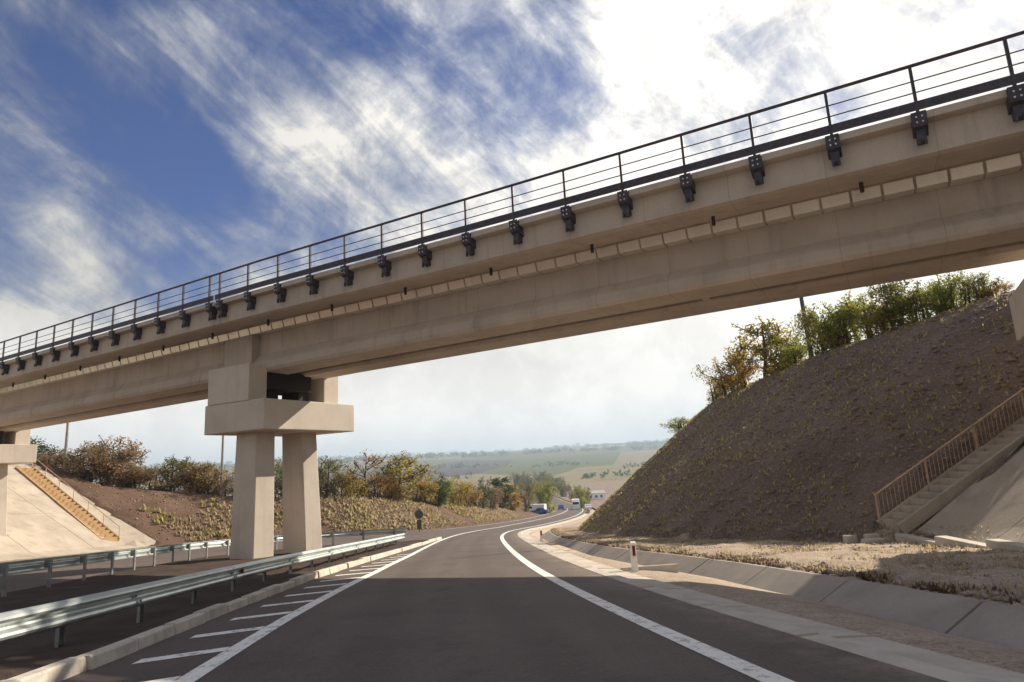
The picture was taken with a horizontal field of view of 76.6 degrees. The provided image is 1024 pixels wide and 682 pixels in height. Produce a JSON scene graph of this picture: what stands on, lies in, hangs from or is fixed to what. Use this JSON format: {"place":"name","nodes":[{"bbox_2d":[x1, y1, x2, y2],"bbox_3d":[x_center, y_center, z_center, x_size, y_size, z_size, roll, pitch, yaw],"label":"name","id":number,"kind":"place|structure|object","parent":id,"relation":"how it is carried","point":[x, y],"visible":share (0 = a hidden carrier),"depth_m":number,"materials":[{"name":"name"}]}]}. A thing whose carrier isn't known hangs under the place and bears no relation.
{"place":"outdoors","nodes":[
{"label":"outdoors","id":0,"kind":"place"},
{"bbox_2d":[35,459,538,545],"bbox_3d":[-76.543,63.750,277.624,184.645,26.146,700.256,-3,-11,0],"label":"bank ground","id":1,"kind":"structure","parent":0,"point":[111,496],"depth_m":63.99,"materials":[{"name":"soil"}]},
{"bbox_2d":[30,436,58,458],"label":"bush","id":2,"kind":"object","parent":1,"relation":"on","point":[41,447],"visible":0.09,"depth_m":67.39,"materials":[{"name":"green plant"}]},
{"bbox_2d":[37,445,60,466],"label":"bush","id":3,"kind":"object","parent":1,"relation":"on","point":[49,452],"visible":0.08,"depth_m":67.15,"materials":[{"name":"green plant"}]},
{"bbox_2d":[36,449,84,470],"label":"bush","id":4,"kind":"object","parent":1,"relation":"on","point":[50,459],"visible":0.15,"depth_m":64.39,"materials":[{"name":"brown plant"}]},
{"bbox_2d":[63,423,68,468],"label":"utility pole","id":5,"kind":"object","parent":1,"relation":"on","point":[66,440],"visible":0.31,"depth_m":65.61,"materials":[{"name":"concrete"}]},
{"bbox_2d":[0,463,155,561],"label":"concrete apron","id":6,"kind":"object","parent":1,"relation":"on","point":[40,523],"visible":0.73,"depth_m":53.50,"materials":[{"name":"concrete"}]},
{"bbox_2d":[15,459,119,541],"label":"staircase","id":7,"kind":"structure","parent":6,"relation":"on","point":[59,496],"depth_m":58.09,"materials":[{"name":"beige concrete"}]},
{"bbox_2d":[54,444,103,479],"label":"bush","id":8,"kind":"object","parent":1,"relation":"on","point":[68,467],"visible":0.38,"depth_m":65.47,"materials":[{"name":"brown plant"}]},
{"bbox_2d":[57,441,120,482],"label":"tree","id":9,"kind":"object","parent":1,"relation":"on","point":[74,463],"visible":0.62,"depth_m":65.62,"materials":[{"name":"brown plant"}]},
{"bbox_2d":[80,435,142,485],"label":"tree","id":10,"kind":"object","parent":1,"relation":"on","point":[107,482],"visible":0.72,"depth_m":66.55,"materials":[{"name":"brown plant"}]},
{"bbox_2d":[91,443,150,487],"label":"tree","id":11,"kind":"object","parent":1,"relation":"on","point":[124,480],"visible":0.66,"depth_m":66.73,"materials":[{"name":"brown plant"}]},
{"bbox_2d":[107,461,152,489],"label":"bush","id":12,"kind":"object","parent":1,"relation":"on","point":[135,485],"visible":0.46,"depth_m":67.27,"materials":[{"name":"brown plant"}]},
{"bbox_2d":[132,463,177,490],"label":"bush","id":13,"kind":"object","parent":1,"relation":"on","point":[151,472],"visible":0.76,"depth_m":67.86,"materials":[{"name":"brown plant"}]},
{"bbox_2d":[158,454,193,491],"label":"tree","id":14,"kind":"object","parent":1,"relation":"on","point":[173,463],"visible":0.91,"depth_m":69.36,"materials":[{"name":"green plant"}]},
{"bbox_2d":[168,462,214,494],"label":"bush","id":15,"kind":"object","parent":1,"relation":"on","point":[186,489],"visible":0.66,"depth_m":69.70,"materials":[{"name":"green plant"}]},
{"bbox_2d":[182,461,219,493],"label":"tree","id":16,"kind":"object","parent":1,"relation":"on","point":[196,467],"visible":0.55,"depth_m":70.26,"materials":[{"name":"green plant"}]},
{"bbox_2d":[193,461,221,494],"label":"tree","id":17,"kind":"object","parent":1,"relation":"on","point":[208,487],"visible":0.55,"depth_m":70.51,"materials":[{"name":"green plant"}]},
{"bbox_2d":[194,465,233,495],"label":"bush","id":18,"kind":"object","parent":1,"relation":"on","point":[226,482],"visible":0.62,"depth_m":70.40,"materials":[{"name":"brown plant"}]},
{"bbox_2d":[220,436,223,494],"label":"utility pole","id":19,"kind":"object","parent":1,"relation":"on","point":[222,462],"visible":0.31,"depth_m":70.80,"materials":[{"name":"concrete"}]},
{"bbox_2d":[218,463,234,495],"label":"bush","id":20,"kind":"object","parent":1,"relation":"on","point":[230,489],"visible":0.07,"depth_m":71.29,"materials":[{"name":"green plant"}]},
{"bbox_2d":[78,483,448,539],"bbox_3d":[-23.900,17.692,69.403,37.376,7.246,14.304,7,-15,-43],"label":"bank rubble","id":21,"kind":"object","parent":1,"relation":"on","point":[219,521],"visible":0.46,"depth_m":64.10,"materials":[{"name":"soil"}]},
{"bbox_2d":[274,456,282,497],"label":"bush","id":22,"kind":"object","parent":1,"relation":"on","point":[278,481],"visible":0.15,"depth_m":73.36,"materials":[{"name":"green plant"}]},
{"bbox_2d":[274,464,282,497],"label":"bush","id":23,"kind":"object","parent":1,"relation":"on","point":[279,471],"visible":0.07,"depth_m":72.95,"materials":[{"name":"green plant"}]},
{"bbox_2d":[97,483,523,541],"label":"dry grass","id":24,"kind":"structure","parent":1,"relation":"on","point":[495,515],"depth_m":72.25,"materials":[{"name":"plant"}]},
{"bbox_2d":[139,496,485,538],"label":"green weeds","id":25,"kind":"object","parent":1,"relation":"on","point":[165,517],"visible":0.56,"depth_m":67.88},
{"bbox_2d":[318,455,348,496],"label":"tree","id":26,"kind":"object","parent":1,"relation":"on","point":[325,480],"visible":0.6,"depth_m":74.93,"materials":[{"name":"green plant"}]},
{"bbox_2d":[319,465,360,497],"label":"bush","id":27,"kind":"object","parent":1,"relation":"on","point":[342,480],"visible":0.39,"depth_m":76.44,"materials":[{"name":"green plant"}]},
{"bbox_2d":[339,471,373,499],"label":"bush","id":28,"kind":"object","parent":1,"relation":"on","point":[351,489],"visible":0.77,"depth_m":75.74,"materials":[{"name":"yellow plant"}]},
{"bbox_2d":[344,449,388,497],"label":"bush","id":29,"kind":"object","parent":1,"relation":"on","point":[373,459],"visible":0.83,"depth_m":77.60,"materials":[{"name":"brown plant"}]},
{"bbox_2d":[350,470,392,499],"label":"bush","id":30,"kind":"object","parent":1,"relation":"on","point":[372,493],"visible":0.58,"depth_m":78.92,"materials":[{"name":"brown plant"}]},
{"bbox_2d":[376,470,405,501],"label":"bush","id":31,"kind":"object","parent":1,"relation":"on","point":[391,487],"visible":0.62,"depth_m":80.21,"materials":[{"name":"brown plant"}]},
{"bbox_2d":[375,450,438,500],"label":"tree","id":32,"kind":"object","parent":1,"relation":"on","point":[401,461],"visible":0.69,"depth_m":82.17,"materials":[{"name":"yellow plant"}]},
{"bbox_2d":[404,481,439,502],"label":"bush","id":33,"kind":"object","parent":1,"relation":"on","point":[425,486],"visible":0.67,"depth_m":85.07,"materials":[{"name":"yellow plant"}]},
{"bbox_2d":[407,475,440,505],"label":"bush","id":34,"kind":"object","parent":1,"relation":"on","point":[431,498],"visible":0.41,"depth_m":86.56,"materials":[{"name":"orange plant"}]},
{"bbox_2d":[422,472,452,505],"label":"bush","id":35,"kind":"object","parent":1,"relation":"on","point":[441,498],"visible":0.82,"depth_m":87.61,"materials":[{"name":"green plant"}]},
{"bbox_2d":[428,478,453,504],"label":"bush","id":36,"kind":"object","parent":1,"relation":"on","point":[445,489],"visible":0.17,"depth_m":89.85,"materials":[{"name":"green plant"}]},
{"bbox_2d":[441,475,475,507],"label":"bush","id":37,"kind":"object","parent":1,"relation":"on","point":[454,497],"visible":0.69,"depth_m":93.33,"materials":[{"name":"yellow plant"}]},
{"bbox_2d":[457,482,483,506],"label":"bush","id":38,"kind":"object","parent":1,"relation":"on","point":[474,496],"visible":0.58,"depth_m":97.45,"materials":[{"name":"orange plant"}]},
{"bbox_2d":[464,476,495,509],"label":"bush","id":39,"kind":"object","parent":1,"relation":"on","point":[483,488],"visible":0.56,"depth_m":104.41,"materials":[{"name":"green plant"}]},
{"bbox_2d":[481,484,507,508],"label":"bush","id":40,"kind":"object","parent":1,"relation":"on","point":[493,502],"visible":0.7,"depth_m":110.78,"materials":[{"name":"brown plant"}]},
{"bbox_2d":[490,476,515,508],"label":"slender tree","id":41,"kind":"object","parent":1,"relation":"on","point":[496,481],"visible":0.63,"depth_m":122.08,"materials":[{"name":"green plant"}]},
{"bbox_2d":[505,483,522,510],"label":"slender tree","id":42,"kind":"object","parent":1,"relation":"on","point":[516,501],"visible":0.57,"depth_m":124.81,"materials":[{"name":"orange plant"}]},
{"bbox_2d":[509,472,524,487],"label":"bush","id":43,"kind":"object","parent":1,"relation":"on","point":[513,477],"visible":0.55,"depth_m":546.86,"materials":[{"name":"green plant"}]},
{"bbox_2d":[519,472,530,488],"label":"bush","id":44,"kind":"object","parent":1,"relation":"on","point":[524,477],"visible":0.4,"depth_m":489.25,"materials":[{"name":"green plant"}]},
{"bbox_2d":[517,478,536,511],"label":"slender tree","id":45,"kind":"object","parent":1,"relation":"on","point":[525,497],"visible":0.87,"depth_m":145.67,"materials":[{"name":"green plant"}]},
{"bbox_2d":[535,480,560,512],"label":"tree","id":46,"kind":"object","parent":1,"relation":"on","point":[548,491],"visible":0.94,"depth_m":159.94,"materials":[{"name":"green plant"}]},
{"bbox_2d":[92,441,664,510],"bbox_3d":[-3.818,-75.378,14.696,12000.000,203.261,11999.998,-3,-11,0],"label":"valley and hills","id":47,"kind":"structure","parent":0,"point":[599,460],"depth_m":1458.01,"materials":[{"name":"plant"}]},
{"bbox_2d":[93,438,668,493],"bbox_3d":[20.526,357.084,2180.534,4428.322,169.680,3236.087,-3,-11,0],"label":"woodland","id":48,"kind":"object","parent":47,"relation":"on","point":[429,455],"visible":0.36,"depth_m":2327.32,"materials":[{"name":"green plant"}]},
{"bbox_2d":[568,486,581,498],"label":"bush","id":49,"kind":"object","parent":47,"relation":"on","point":[571,496],"visible":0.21,"depth_m":232.67,"materials":[{"name":"green plant"}]},
{"bbox_2d":[0,485,946,681],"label":"road","id":50,"kind":"structure","parent":0,"point":[482,605],"depth_m":7.78,"materials":[{"name":"asphalt"}]},
{"bbox_2d":[0,539,428,680],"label":"median strip","id":51,"kind":"object","parent":50,"relation":"on","point":[20,656],"visible":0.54,"depth_m":13.19,"materials":[{"name":"soil"}]},
{"bbox_2d":[0,533,404,647],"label":"guardrail","id":52,"kind":"object","parent":51,"relation":"on","point":[59,616],"visible":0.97,"depth_m":9.68,"materials":[{"name":"metal"}]},
{"bbox_2d":[0,528,406,596],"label":"guardrail","id":53,"kind":"object","parent":51,"relation":"on","point":[24,566],"visible":0.86,"depth_m":22.07,"materials":[{"name":"metal"}]},
{"bbox_2d":[0,537,441,681],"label":"kerb","id":54,"kind":"structure","parent":50,"relation":"on","point":[63,669],"depth_m":8.57,"materials":[{"name":"concrete"}]},
{"bbox_2d":[133,554,407,681],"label":"hatch marking","id":55,"kind":"object","parent":50,"relation":"on","point":[171,679],"visible":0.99,"depth_m":8.82,"materials":[{"name":"paint"}]},
{"bbox_2d":[173,508,567,681],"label":"edge line","id":56,"kind":"object","parent":50,"relation":"on","point":[198,672],"visible":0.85,"depth_m":8.56,"materials":[{"name":"paint"}]},
{"bbox_2d":[415,510,422,531],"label":"road sign","id":57,"kind":"object","parent":50,"relation":"on","point":[419,514],"visible":0.97,"depth_m":66.31,"materials":[{"name":"grey"}]},
{"bbox_2d":[0,30,1023,558],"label":"bridge","id":58,"kind":"structure","parent":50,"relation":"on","point":[924,192],"depth_m":22.10,"materials":[{"name":"concrete"}]},
{"bbox_2d":[527,504,546,513],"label":"van","id":59,"kind":"object","parent":50,"relation":"on","point":[534,507],"visible":0.32,"depth_m":152.25,"materials":[{"name":"white"}]},
{"bbox_2d":[530,508,548,513],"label":"car","id":60,"kind":"object","parent":50,"relation":"on","point":[541,510],"visible":0.8,"depth_m":151.25,"materials":[{"name":"blue"}]},
{"bbox_2d":[572,499,579,509],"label":"box truck","id":61,"kind":"object","parent":50,"relation":"on","point":[575,503],"visible":0.99,"depth_m":194.40,"materials":[{"name":"white"}]},
{"bbox_2d":[500,511,794,681],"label":"edge line","id":62,"kind":"object","parent":50,"relation":"on","point":[756,672],"visible":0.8,"depth_m":6.80,"materials":[{"name":"paint"}]},
{"bbox_2d":[518,514,1023,681],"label":"gutter","id":63,"kind":"object","parent":50,"relation":"on","point":[944,667],"visible":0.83,"depth_m":6.60,"materials":[{"name":"concrete"}]},
{"bbox_2d":[0,0,1023,470],"label":"sky","id":64,"kind":"structure","parent":0,"point":[147,147],"materials":[{"name":"blue"}]},
{"bbox_2d":[529,497,1023,673],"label":"verge","id":65,"kind":"structure","parent":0,"point":[1003,657],"depth_m":8.15,"materials":[{"name":"concrete"}]},
{"bbox_2d":[570,484,589,508],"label":"bush","id":66,"kind":"object","parent":65,"relation":"on","point":[581,497],"visible":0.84,"depth_m":208.75,"materials":[{"name":"green plant"}]},
{"bbox_2d":[580,487,591,511],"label":"bush","id":67,"kind":"object","parent":65,"relation":"on","point":[589,493],"visible":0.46,"depth_m":218.16,"materials":[{"name":"green plant"}]},
{"bbox_2d":[630,541,637,571],"bbox_3d":[2.810,4.981,14.953,0.140,0.695,0.108,-2,-11,-4],"label":"marker post","id":68,"kind":"object","parent":65,"relation":"on","point":[634,562],"visible":0.89,"depth_m":14.91,"materials":[{"name":"white plastic"}]},
{"bbox_2d":[621,564,677,572],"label":"inlet wall","id":69,"kind":"structure","parent":65,"relation":"on","point":[673,568],"depth_m":15.19,"materials":[{"name":"concrete"}]},
{"bbox_2d":[543,521,1023,650],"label":"drainage channel","id":70,"kind":"object","parent":65,"relation":"on","point":[999,624],"visible":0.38,"depth_m":9.52,"materials":[{"name":"concrete"}]},
{"bbox_2d":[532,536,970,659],"bbox_3d":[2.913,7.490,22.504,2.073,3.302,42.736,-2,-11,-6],"label":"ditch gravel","id":71,"kind":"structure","parent":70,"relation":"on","point":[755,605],"depth_m":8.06,"materials":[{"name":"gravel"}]},
{"bbox_2d":[552,290,1023,542],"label":"bank ground","id":72,"kind":"structure","parent":0,"point":[861,490],"depth_m":24.89,"materials":[{"name":"soil"}]},
{"bbox_2d":[551,475,564,492],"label":"bush","id":73,"kind":"object","parent":72,"relation":"on","point":[556,479],"visible":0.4,"depth_m":428.76,"materials":[{"name":"green plant"}]},
{"bbox_2d":[554,482,571,496],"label":"bush","id":74,"kind":"object","parent":72,"relation":"on","point":[562,492],"visible":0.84,"depth_m":374.83,"materials":[{"name":"green plant"}]},
{"bbox_2d":[585,490,605,499],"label":"roadside building","id":75,"kind":"structure","parent":72,"relation":"on","point":[598,494],"depth_m":318.55,"materials":[{"name":"white"}]},
{"bbox_2d":[659,416,691,433],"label":"bush","id":76,"kind":"object","parent":72,"relation":"on","point":[679,424],"visible":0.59,"depth_m":52.77,"materials":[{"name":"green plant"}]},
{"bbox_2d":[703,376,729,404],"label":"bush","id":77,"kind":"object","parent":72,"relation":"on","point":[711,395],"visible":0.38,"depth_m":47.70,"materials":[{"name":"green plant"}]},
{"bbox_2d":[690,355,761,399],"bbox_3d":[15.061,2.447,45.119,4.731,3.673,3.518,-8,-12,26],"label":"bush","id":78,"kind":"object","parent":72,"relation":"on","point":[722,385],"visible":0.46,"depth_m":45.01,"materials":[{"name":"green plant"}]},
{"bbox_2d":[711,344,762,388],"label":"bush","id":79,"kind":"object","parent":72,"relation":"on","point":[740,374],"visible":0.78,"depth_m":43.37,"materials":[{"name":"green plant"}]},
{"bbox_2d":[724,316,797,378],"bbox_3d":[16.299,0.728,42.016,4.508,5.005,4.423,-5,-11,12],"label":"tree","id":80,"kind":"object","parent":72,"relation":"on","point":[769,368],"visible":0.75,"depth_m":41.88,"materials":[{"name":"green plant"}]},
{"bbox_2d":[760,324,814,372],"bbox_3d":[17.554,0.819,41.183,3.443,3.790,3.426,-2,-11,-3],"label":"bush","id":81,"kind":"object","parent":72,"relation":"on","point":[773,342],"visible":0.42,"depth_m":40.75,"materials":[{"name":"green plant"}]},
{"bbox_2d":[554,521,1023,606],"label":"gravel shelf","id":82,"kind":"object","parent":72,"relation":"on","point":[998,573],"visible":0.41,"depth_m":12.84,"materials":[{"name":"gravel"}]},
{"bbox_2d":[551,528,1021,603],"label":"edge tufts","id":83,"kind":"object","parent":82,"relation":"on","point":[929,585],"visible":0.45,"depth_m":10.80,"materials":[{"name":"plant"}]},
{"bbox_2d":[550,521,1023,602],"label":"shelf straw","id":84,"kind":"object","parent":82,"relation":"on","point":[977,594],"visible":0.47,"depth_m":15.62,"materials":[{"name":"plant"}]},
{"bbox_2d":[552,524,1023,601],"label":"shelf stones","id":85,"kind":"object","parent":82,"relation":"on","point":[897,581],"visible":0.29,"depth_m":15.10,"materials":[{"name":"stone"}]},
{"bbox_2d":[843,535,857,543],"bbox_3d":[9.606,5.645,18.421,0.420,0.250,0.250,-3,-11,0],"label":"concrete rubble","id":86,"kind":"object","parent":82,"relation":"on","point":[847,539],"visible":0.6,"depth_m":18.33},
{"bbox_2d":[863,533,879,537],"bbox_3d":[10.329,5.642,18.617,0.485,0.200,0.303,-3,-11,0],"label":"concrete rubble","id":87,"kind":"object","parent":82,"relation":"on","point":[873,535],"visible":0.53,"depth_m":18.52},
{"bbox_2d":[861,538,886,543],"bbox_3d":[9.996,5.537,17.920,0.724,0.150,0.408,-3,-11,0],"label":"concrete rubble","id":88,"kind":"object","parent":82,"relation":"on","point":[868,540],"visible":0.63,"depth_m":17.79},
{"bbox_2d":[895,533,1023,551],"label":"toe beam","id":89,"kind":"structure","parent":82,"relation":"on","point":[989,543],"depth_m":14.91,"materials":[{"name":"concrete"}]},
{"bbox_2d":[778,340,813,365],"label":"bush","id":90,"kind":"object","parent":72,"relation":"on","point":[794,353],"visible":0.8,"depth_m":38.37,"materials":[{"name":"green plant"}]},
{"bbox_2d":[581,291,1023,535],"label":"bank weeds","id":91,"kind":"object","parent":72,"relation":"on","point":[848,402],"visible":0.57,"depth_m":29.25,"materials":[{"name":"plant"}]},
{"bbox_2d":[596,306,1011,537],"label":"pale pebbles","id":92,"kind":"object","parent":72,"relation":"on","point":[757,477],"visible":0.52,"depth_m":27.38,"materials":[{"name":"stone"}]},
{"bbox_2d":[799,297,813,355],"bbox_3d":[16.674,-2.325,37.258,0.488,7.408,0.262,-3,-11,-2],"label":"utility pole","id":93,"kind":"object","parent":72,"relation":"on","point":[801,299],"visible":0.31,"depth_m":36.88,"materials":[{"name":"grey"}]},
{"bbox_2d":[790,303,850,357],"bbox_3d":[17.600,-0.348,36.874,2.996,3.683,3.592,-6,-12,17],"label":"bush","id":94,"kind":"object","parent":72,"relation":"on","point":[799,317],"visible":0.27,"depth_m":36.37,"materials":[{"name":"green plant"}]},
{"bbox_2d":[788,304,868,350],"bbox_3d":[17.161,-0.559,34.862,3.678,3.059,3.660,-2,-11,-2],"label":"bush","id":95,"kind":"object","parent":72,"relation":"on","point":[823,337],"visible":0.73,"depth_m":34.95,"materials":[{"name":"green plant"}]},
{"bbox_2d":[816,291,875,345],"bbox_3d":[18.163,-0.903,34.824,3.229,3.743,3.304,8,-15,-44],"label":"bush","id":96,"kind":"object","parent":72,"relation":"on","point":[848,335],"visible":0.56,"depth_m":34.63,"materials":[{"name":"green plant"}]},
{"bbox_2d":[835,298,898,338],"bbox_3d":[18.578,-1.008,33.365,3.109,2.567,2.942,-4,-11,7],"label":"bush","id":97,"kind":"object","parent":72,"relation":"on","point":[869,333],"visible":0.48,"depth_m":33.15,"materials":[{"name":"green plant"}]},
{"bbox_2d":[859,293,918,334],"bbox_3d":[19.106,-1.247,32.799,3.000,2.499,3.054,-9,-13,29],"label":"bush","id":98,"kind":"object","parent":72,"relation":"on","point":[876,320],"visible":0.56,"depth_m":32.42,"materials":[{"name":"green plant"}]},
{"bbox_2d":[859,279,930,328],"bbox_3d":[19.079,-1.700,32.100,2.623,3.342,3.252,-4,-11,4],"label":"tree","id":99,"kind":"object","parent":72,"relation":"on","point":[891,288],"visible":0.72,"depth_m":31.95,"materials":[{"name":"green plant"}]},
{"bbox_2d":[884,285,941,325],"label":"bush","id":100,"kind":"object","parent":72,"relation":"on","point":[914,318],"visible":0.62,"depth_m":31.12,"materials":[{"name":"green plant"}]},
{"bbox_2d":[920,271,967,316],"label":"bush","id":101,"kind":"object","parent":72,"relation":"on","point":[944,294],"visible":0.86,"depth_m":29.79,"materials":[{"name":"green plant"}]},
{"bbox_2d":[913,276,981,315],"bbox_3d":[20.722,-1.716,30.965,2.831,2.204,2.817,-8,-12,26],"label":"bush","id":102,"kind":"object","parent":72,"relation":"on","point":[938,301],"visible":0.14,"depth_m":30.53,"materials":[{"name":"green plant"}]},
{"bbox_2d":[874,388,1023,533],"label":"staircase","id":103,"kind":"structure","parent":72,"relation":"on","point":[929,501],"depth_m":18.81,"materials":[{"name":"concrete"}]},
{"bbox_2d":[917,446,1023,542],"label":"concrete apron","id":104,"kind":"object","parent":72,"relation":"on","point":[995,501],"visible":0.55,"depth_m":16.35,"materials":[{"name":"concrete"}]},
{"bbox_2d":[949,272,993,305],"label":"bush","id":105,"kind":"object","parent":72,"relation":"on","point":[965,298],"visible":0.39,"depth_m":29.27,"materials":[{"name":"green plant"}]},
{"bbox_2d":[954,271,1009,300],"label":"bush","id":106,"kind":"object","parent":72,"relation":"on","point":[981,277],"visible":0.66,"depth_m":28.40,"materials":[{"name":"green plant"}]},
{"bbox_2d":[978,281,1015,295],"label":"bush","id":107,"kind":"object","parent":72,"relation":"on","point":[1005,287],"visible":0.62,"depth_m":28.16,"materials":[{"name":"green plant"}]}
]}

